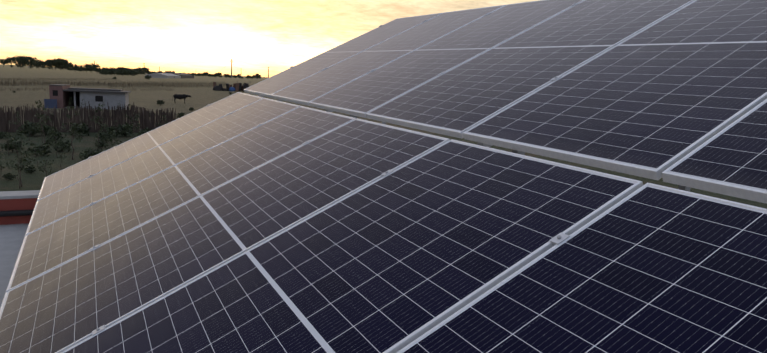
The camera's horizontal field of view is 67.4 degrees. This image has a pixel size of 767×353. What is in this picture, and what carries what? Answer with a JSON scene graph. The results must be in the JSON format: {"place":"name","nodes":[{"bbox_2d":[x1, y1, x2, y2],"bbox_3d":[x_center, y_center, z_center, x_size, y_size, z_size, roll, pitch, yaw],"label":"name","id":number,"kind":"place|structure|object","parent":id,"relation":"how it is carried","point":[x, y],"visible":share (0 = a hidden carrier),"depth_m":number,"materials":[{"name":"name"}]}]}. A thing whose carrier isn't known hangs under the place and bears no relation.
{"place":"outdoors","nodes":[
{"label":"outdoors","id":0,"kind":"place"},
{"bbox_2d":[0,190,39,306],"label":"roof","id":1,"kind":"structure","parent":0,"point":[13,229],"depth_m":5.77,"materials":[{"name":"concrete"}]},
{"bbox_2d":[0,209,33,216],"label":"roof pipe","id":2,"kind":"object","parent":1,"relation":"on","point":[16,213],"depth_m":5.88,"materials":[{"name":"black"}]},
{"bbox_2d":[258,95,690,191],"bbox_3d":[1.345,-0.047,3.419,1.983,2.377,9.312,-2,10,-27],"label":"mounting rail","id":3,"kind":"object","parent":1,"relation":"on","point":[684,188],"visible":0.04,"depth_m":3.75,"materials":[{"name":"metal"}]},
{"bbox_2d":[244,13,441,97],"bbox_3d":[-0.493,-1.465,6.834,2.278,0.037,1.134,-30,22,-19],"label":"solar panel","id":4,"kind":"object","parent":3,"relation":"on","point":[268,87],"visible":0.85,"depth_m":6.76,"materials":[{"name":"glass"}]},
{"bbox_2d":[271,5,504,105],"bbox_3d":[0.030,-1.258,5.826,2.278,0.035,1.134,-30,22,-19],"label":"solar panel","id":5,"kind":"object","parent":3,"relation":"on","point":[305,91],"visible":0.88,"depth_m":5.74,"materials":[{"name":"glass"}]},
{"bbox_2d":[290,3,577,81],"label":"panel clamps","id":6,"kind":"object","parent":3,"relation":"on","point":[552,79],"visible":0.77,"depth_m":4.58,"materials":[{"name":"metal"}]},
{"bbox_2d":[308,0,583,117],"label":"solar panel","id":7,"kind":"object","parent":3,"relation":"on","point":[362,96],"visible":0.92,"depth_m":4.70,"materials":[{"name":"glass"}]},
{"bbox_2d":[366,0,694,138],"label":"solar panel","id":8,"kind":"object","parent":3,"relation":"on","point":[458,101],"visible":0.93,"depth_m":3.63,"materials":[{"name":"glass"}]},
{"bbox_2d":[462,0,766,179],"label":"solar panel","id":9,"kind":"object","parent":3,"relation":"on","point":[654,101],"visible":1,"depth_m":2.57,"materials":[{"name":"glass"}]},
{"bbox_2d":[662,99,766,203],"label":"solar panel","id":10,"kind":"object","parent":3,"relation":"on","point":[730,159],"visible":1,"depth_m":1.85,"materials":[{"name":"glass"}]},
{"bbox_3d":[-0.564,0.532,2.557,1.999,1.327,9.311,-2,10,-27],"label":"mounting structure","id":11,"kind":"object","parent":1,"relation":"on","visible":0},
{"bbox_2d":[37,92,262,200],"bbox_3d":[-2.425,-0.386,6.054,2.278,0.037,1.134,-29,22,-20],"label":"solar panel","id":12,"kind":"object","parent":11,"relation":"on","point":[101,161],"visible":0.88,"depth_m":5.98,"materials":[{"name":"glass"}]},
{"bbox_2d":[25,98,299,234],"bbox_3d":[-1.903,-0.179,5.046,2.278,0.035,1.134,-29,22,-20],"label":"solar panel","id":13,"kind":"object","parent":11,"relation":"on","point":[66,201],"visible":0.9,"depth_m":4.95,"materials":[{"name":"glass"}]},
{"bbox_2d":[6,106,355,291],"bbox_3d":[-1.381,0.029,4.038,2.278,0.036,1.134,-29,22,-20],"label":"solar panel","id":14,"kind":"object","parent":11,"relation":"on","point":[51,246],"visible":0.94,"depth_m":3.92,"materials":[{"name":"glass"}]},
{"bbox_2d":[0,118,449,352],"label":"solar panel","id":15,"kind":"object","parent":11,"relation":"on","point":[68,304],"visible":0.92,"depth_m":2.90,"materials":[{"name":"glass"}]},
{"bbox_2d":[88,104,569,335],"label":"panel clamps","id":16,"kind":"object","parent":11,"relation":"on","point":[559,238],"visible":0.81,"depth_m":2.29,"materials":[{"name":"metal"}]},
{"bbox_2d":[61,139,642,352],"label":"solar panel","id":17,"kind":"object","parent":11,"relation":"on","point":[397,260],"visible":0.97,"depth_m":2.05,"materials":[{"name":"glass"}]},
{"bbox_2d":[396,183,766,352],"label":"solar panel","id":18,"kind":"object","parent":11,"relation":"on","point":[650,268],"visible":1,"depth_m":1.49,"materials":[{"name":"glass"}]},
{"bbox_2d":[168,72,193,77],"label":"barn","id":19,"kind":"structure","parent":0,"point":[183,75],"depth_m":446.48,"materials":[{"name":"grey metal"}]},
{"bbox_2d":[0,64,432,132],"bbox_3d":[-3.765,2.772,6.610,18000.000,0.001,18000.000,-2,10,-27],"label":"ground","id":20,"kind":"structure","parent":0,"point":[200,98],"depth_m":117.81,"materials":[{"name":"brown soil"}]},
{"bbox_2d":[0,59,10,66],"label":"tree","id":21,"kind":"object","parent":20,"relation":"on","point":[3,61],"visible":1,"depth_m":779.30,"materials":[{"name":"green plant"}]},
{"bbox_2d":[6,57,16,65],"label":"tree","id":22,"kind":"object","parent":20,"relation":"on","point":[10,60],"visible":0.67,"depth_m":794.99,"materials":[{"name":"green plant"}]},
{"bbox_2d":[11,55,31,67],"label":"tree","id":23,"kind":"object","parent":20,"relation":"on","point":[21,59],"visible":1,"depth_m":693.87,"materials":[{"name":"green plant"}]},
{"bbox_2d":[26,56,36,66],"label":"tree","id":24,"kind":"object","parent":20,"relation":"on","point":[30,58],"visible":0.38,"depth_m":764.98,"materials":[{"name":"green plant"}]},
{"bbox_2d":[31,59,45,65],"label":"tree","id":25,"kind":"object","parent":20,"relation":"on","point":[39,62],"visible":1,"depth_m":705.88,"materials":[{"name":"green plant"}]},
{"bbox_2d":[45,59,58,69],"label":"tree","id":26,"kind":"object","parent":20,"relation":"on","point":[49,62],"visible":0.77,"depth_m":742.37,"materials":[{"name":"green plant"}]},
{"bbox_2d":[0,77,117,79],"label":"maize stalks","id":27,"kind":"object","parent":20,"relation":"on","point":[52,79],"visible":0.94,"depth_m":172.66,"materials":[{"name":"plant"}]},
{"bbox_2d":[55,58,67,69],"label":"tree","id":28,"kind":"object","parent":20,"relation":"on","point":[60,61],"visible":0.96,"depth_m":744.31,"materials":[{"name":"green plant"}]},
{"bbox_2d":[44,84,130,109],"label":"house","id":29,"kind":"structure","parent":20,"relation":"on","point":[60,95],"depth_m":57.32,"materials":[{"name":"white paint"}]},
{"bbox_2d":[0,101,175,132],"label":"reed fence","id":30,"kind":"object","parent":20,"relation":"on","point":[144,121],"visible":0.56,"depth_m":36.01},
{"bbox_2d":[89,63,100,68],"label":"tree","id":31,"kind":"object","parent":20,"relation":"on","point":[95,66],"visible":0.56,"depth_m":920.32,"materials":[{"name":"green plant"}]},
{"bbox_2d":[0,78,225,85],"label":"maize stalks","id":32,"kind":"object","parent":20,"relation":"on","point":[35,82],"visible":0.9,"depth_m":140.37,"materials":[{"name":"plant"}]},
{"bbox_2d":[115,70,123,75],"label":"tree","id":33,"kind":"object","parent":20,"relation":"on","point":[119,72],"visible":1,"depth_m":397.19,"materials":[{"name":"green plant"}]},
{"bbox_2d":[125,69,133,75],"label":"tree","id":34,"kind":"object","parent":20,"relation":"on","point":[128,72],"visible":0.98,"depth_m":413.13,"materials":[{"name":"green plant"}]},
{"bbox_2d":[142,67,148,74],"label":"tree","id":35,"kind":"object","parent":20,"relation":"on","point":[145,69],"visible":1,"depth_m":549.17,"materials":[{"name":"green plant"}]},
{"bbox_2d":[145,73,180,77],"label":"greenhouse","id":36,"kind":"object","parent":20,"relation":"on","point":[161,75],"visible":0.97,"depth_m":377.95,"materials":[{"name":"white plastic"}]},
{"bbox_2d":[107,83,225,87],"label":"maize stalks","id":37,"kind":"object","parent":20,"relation":"on","point":[124,86],"visible":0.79,"depth_m":148.23,"materials":[{"name":"plant"}]},
{"bbox_2d":[176,112,184,117],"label":"scrub","id":38,"kind":"object","parent":20,"relation":"on","point":[180,115],"visible":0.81,"depth_m":50.81,"materials":[{"name":"green plant"}]},
{"bbox_2d":[173,94,190,103],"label":"cow","id":39,"kind":"object","parent":20,"relation":"on","point":[180,96],"visible":0.96,"depth_m":75.70},
{"bbox_2d":[213,82,249,91],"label":"junk pile tarp","id":40,"kind":"object","parent":20,"relation":"on","point":[237,86],"visible":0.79,"depth_m":145.91,"materials":[{"name":"plastic"}]},
{"bbox_2d":[0,0,538,76],"label":"sky","id":41,"kind":"structure","parent":0,"point":[190,36],"materials":[{"name":"yellow"}]},
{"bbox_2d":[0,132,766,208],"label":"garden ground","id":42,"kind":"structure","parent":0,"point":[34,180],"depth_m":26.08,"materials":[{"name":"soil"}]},
{"bbox_2d":[0,131,8,138],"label":"bush","id":43,"kind":"object","parent":42,"relation":"on","point":[3,134],"visible":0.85,"depth_m":30.95,"materials":[{"name":"green plant"}]},
{"bbox_2d":[0,132,13,155],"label":"sapling","id":44,"kind":"object","parent":42,"relation":"on","point":[8,143],"visible":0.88,"depth_m":25.29,"materials":[{"name":"green plant"}]},
{"bbox_2d":[2,173,16,180],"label":"bush","id":45,"kind":"object","parent":42,"relation":"on","point":[9,176],"visible":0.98,"depth_m":19.91,"materials":[{"name":"green plant"}]},
{"bbox_2d":[0,139,21,152],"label":"scrub","id":46,"kind":"object","parent":42,"relation":"on","point":[18,144],"visible":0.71,"depth_m":26.15,"materials":[{"name":"green plant"}]},
{"bbox_2d":[6,147,31,188],"bbox_3d":[-11.831,-0.295,18.708,0.688,1.383,0.749,6,10,20],"label":"sapling","id":47,"kind":"object","parent":42,"relation":"on","point":[24,164],"visible":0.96,"depth_m":18.67,"materials":[{"name":"green plant"}]},
{"bbox_2d":[2,130,37,186],"bbox_3d":[-11.895,-0.577,18.805,1.042,1.906,0.749,0,10,-16],"label":"sapling","id":48,"kind":"object","parent":42,"relation":"on","point":[23,143],"visible":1,"depth_m":18.76,"materials":[{"name":"green plant"}]},
{"bbox_2d":[18,121,39,136],"bbox_3d":[-20.006,-2.679,32.556,1.206,0.907,1.318,-6,13,-44],"label":"scrub","id":49,"kind":"object","parent":42,"relation":"on","point":[27,132],"visible":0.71,"depth_m":32.41,"materials":[{"name":"green plant"}]},
{"bbox_2d":[24,120,33,140],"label":"sapling","id":50,"kind":"object","parent":42,"relation":"on","point":[29,128],"visible":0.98,"depth_m":30.55,"materials":[{"name":"green plant"}]},
{"bbox_2d":[23,165,36,173],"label":"bush","id":51,"kind":"object","parent":42,"relation":"on","point":[29,170],"visible":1,"depth_m":21.41,"materials":[{"name":"green plant"}]},
{"bbox_2d":[30,143,41,166],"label":"sapling","id":52,"kind":"object","parent":42,"relation":"on","point":[35,152],"visible":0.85,"depth_m":22.60,"materials":[{"name":"green plant"}]},
{"bbox_2d":[36,113,45,142],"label":"sapling","id":53,"kind":"object","parent":42,"relation":"on","point":[41,124],"visible":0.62,"depth_m":29.89,"materials":[{"name":"green plant"}]},
{"bbox_2d":[31,143,51,155],"bbox_3d":[-15.315,-1.216,25.796,0.830,0.614,0.760,-2,10,-25],"label":"scrub","id":54,"kind":"object","parent":42,"relation":"on","point":[43,147],"visible":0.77,"depth_m":25.68,"materials":[{"name":"green plant"}]},
{"bbox_2d":[32,100,52,142],"bbox_3d":[-16.862,-2.610,28.469,0.942,2.324,0.699,8,11,28],"label":"sapling","id":55,"kind":"object","parent":42,"relation":"on","point":[39,125],"visible":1,"depth_m":28.44,"materials":[{"name":"green plant"}]},
{"bbox_2d":[38,150,54,176],"bbox_3d":[-11.478,-0.321,19.541,0.485,1.197,0.360,4,9,5],"label":"sapling","id":56,"kind":"object","parent":42,"relation":"on","point":[42,154],"visible":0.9,"depth_m":19.52,"materials":[{"name":"green plant"}]},
{"bbox_2d":[39,124,56,135],"bbox_3d":[-19.447,-2.704,33.411,0.958,0.708,0.877,-4,12,-37],"label":"scrub","id":57,"kind":"object","parent":42,"relation":"on","point":[46,128],"visible":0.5,"depth_m":33.22,"materials":[{"name":"green plant"}]},
{"bbox_2d":[47,129,65,140],"bbox_3d":[-17.779,-2.235,31.128,0.913,0.675,0.836,2,9,-3],"label":"scrub","id":58,"kind":"object","parent":42,"relation":"on","point":[57,133],"visible":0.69,"depth_m":31.13,"materials":[{"name":"green plant"}]},
{"bbox_2d":[48,129,64,155],"bbox_3d":[-14.418,-1.441,25.305,0.634,1.273,0.689,5,9,12],"label":"sapling","id":59,"kind":"object","parent":42,"relation":"on","point":[52,134],"visible":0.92,"depth_m":25.27,"materials":[{"name":"green plant"}]},
{"bbox_2d":[54,143,66,168],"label":"sapling","id":60,"kind":"object","parent":42,"relation":"on","point":[60,157],"visible":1,"depth_m":22.53,"materials":[{"name":"green plant"}]},
{"bbox_2d":[52,139,70,151],"bbox_3d":[-15.220,-1.469,27.210,0.832,0.671,0.908,-3,11,-33],"label":"scrub","id":61,"kind":"object","parent":42,"relation":"on","point":[66,144],"visible":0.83,"depth_m":27.17,"materials":[{"name":"green plant"}]},
{"bbox_2d":[60,106,83,159],"bbox_3d":[-13.526,-1.882,25.015,0.941,2.321,0.698,-1,10,-24],"label":"sapling","id":62,"kind":"object","parent":42,"relation":"on","point":[74,129],"visible":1,"depth_m":25.05,"materials":[{"name":"green plant"}]},
{"bbox_2d":[70,123,90,135],"bbox_3d":[-17.968,-2.823,34.243,1.088,0.853,1.191,2,9,-6],"label":"scrub","id":63,"kind":"object","parent":42,"relation":"on","point":[85,129],"visible":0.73,"depth_m":34.01,"materials":[{"name":"green plant"}]},
{"bbox_2d":[79,147,100,159],"bbox_3d":[-12.604,-0.923,24.721,0.855,0.670,0.936,10,11,36],"label":"scrub","id":64,"kind":"object","parent":42,"relation":"on","point":[92,153],"visible":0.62,"depth_m":24.60,"materials":[{"name":"green plant"}]},
{"bbox_2d":[89,104,107,136],"bbox_3d":[-15.090,-2.769,30.474,0.877,2.164,0.650,8,11,30],"label":"sapling","id":65,"kind":"object","parent":42,"relation":"on","point":[97,118],"visible":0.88,"depth_m":30.40,"materials":[{"name":"green plant"}]},
{"bbox_2d":[94,131,104,146],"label":"sapling","id":66,"kind":"object","parent":42,"relation":"on","point":[98,139],"visible":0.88,"depth_m":26.50,"materials":[{"name":"green plant"}]},
{"bbox_2d":[94,140,108,148],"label":"scrub","id":67,"kind":"object","parent":42,"relation":"on","point":[102,144],"visible":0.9,"depth_m":29.01,"materials":[{"name":"green plant"}]},
{"bbox_2d":[96,132,111,142],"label":"scrub","id":68,"kind":"object","parent":42,"relation":"on","point":[106,137],"visible":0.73,"depth_m":31.45,"materials":[{"name":"green plant"}]},
{"bbox_2d":[100,126,118,135],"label":"scrub","id":69,"kind":"object","parent":42,"relation":"on","point":[109,129],"visible":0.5,"depth_m":34.23,"materials":[{"name":"green plant"}]},
{"bbox_2d":[102,135,119,145],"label":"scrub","id":70,"kind":"object","parent":42,"relation":"on","point":[113,139],"visible":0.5,"depth_m":22.86,"materials":[{"name":"green plant"}]},
{"bbox_2d":[101,130,121,151],"bbox_3d":[-9.447,-0.678,20.261,0.932,1.873,1.014,9,11,34],"label":"sapling","id":71,"kind":"object","parent":42,"relation":"on","point":[111,132],"visible":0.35,"depth_m":20.15,"materials":[{"name":"green plant"}]},
{"bbox_2d":[113,122,133,136],"bbox_3d":[-15.646,-2.839,34.764,1.245,0.920,1.140,6,10,18],"label":"scrub","id":72,"kind":"object","parent":42,"relation":"on","point":[125,132],"visible":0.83,"depth_m":34.62,"materials":[{"name":"green plant"}]},
{"bbox_2d":[125,113,140,137],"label":"sapling","id":73,"kind":"object","parent":42,"relation":"on","point":[134,123],"visible":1,"depth_m":32.75,"materials":[{"name":"green plant"}]}
]}

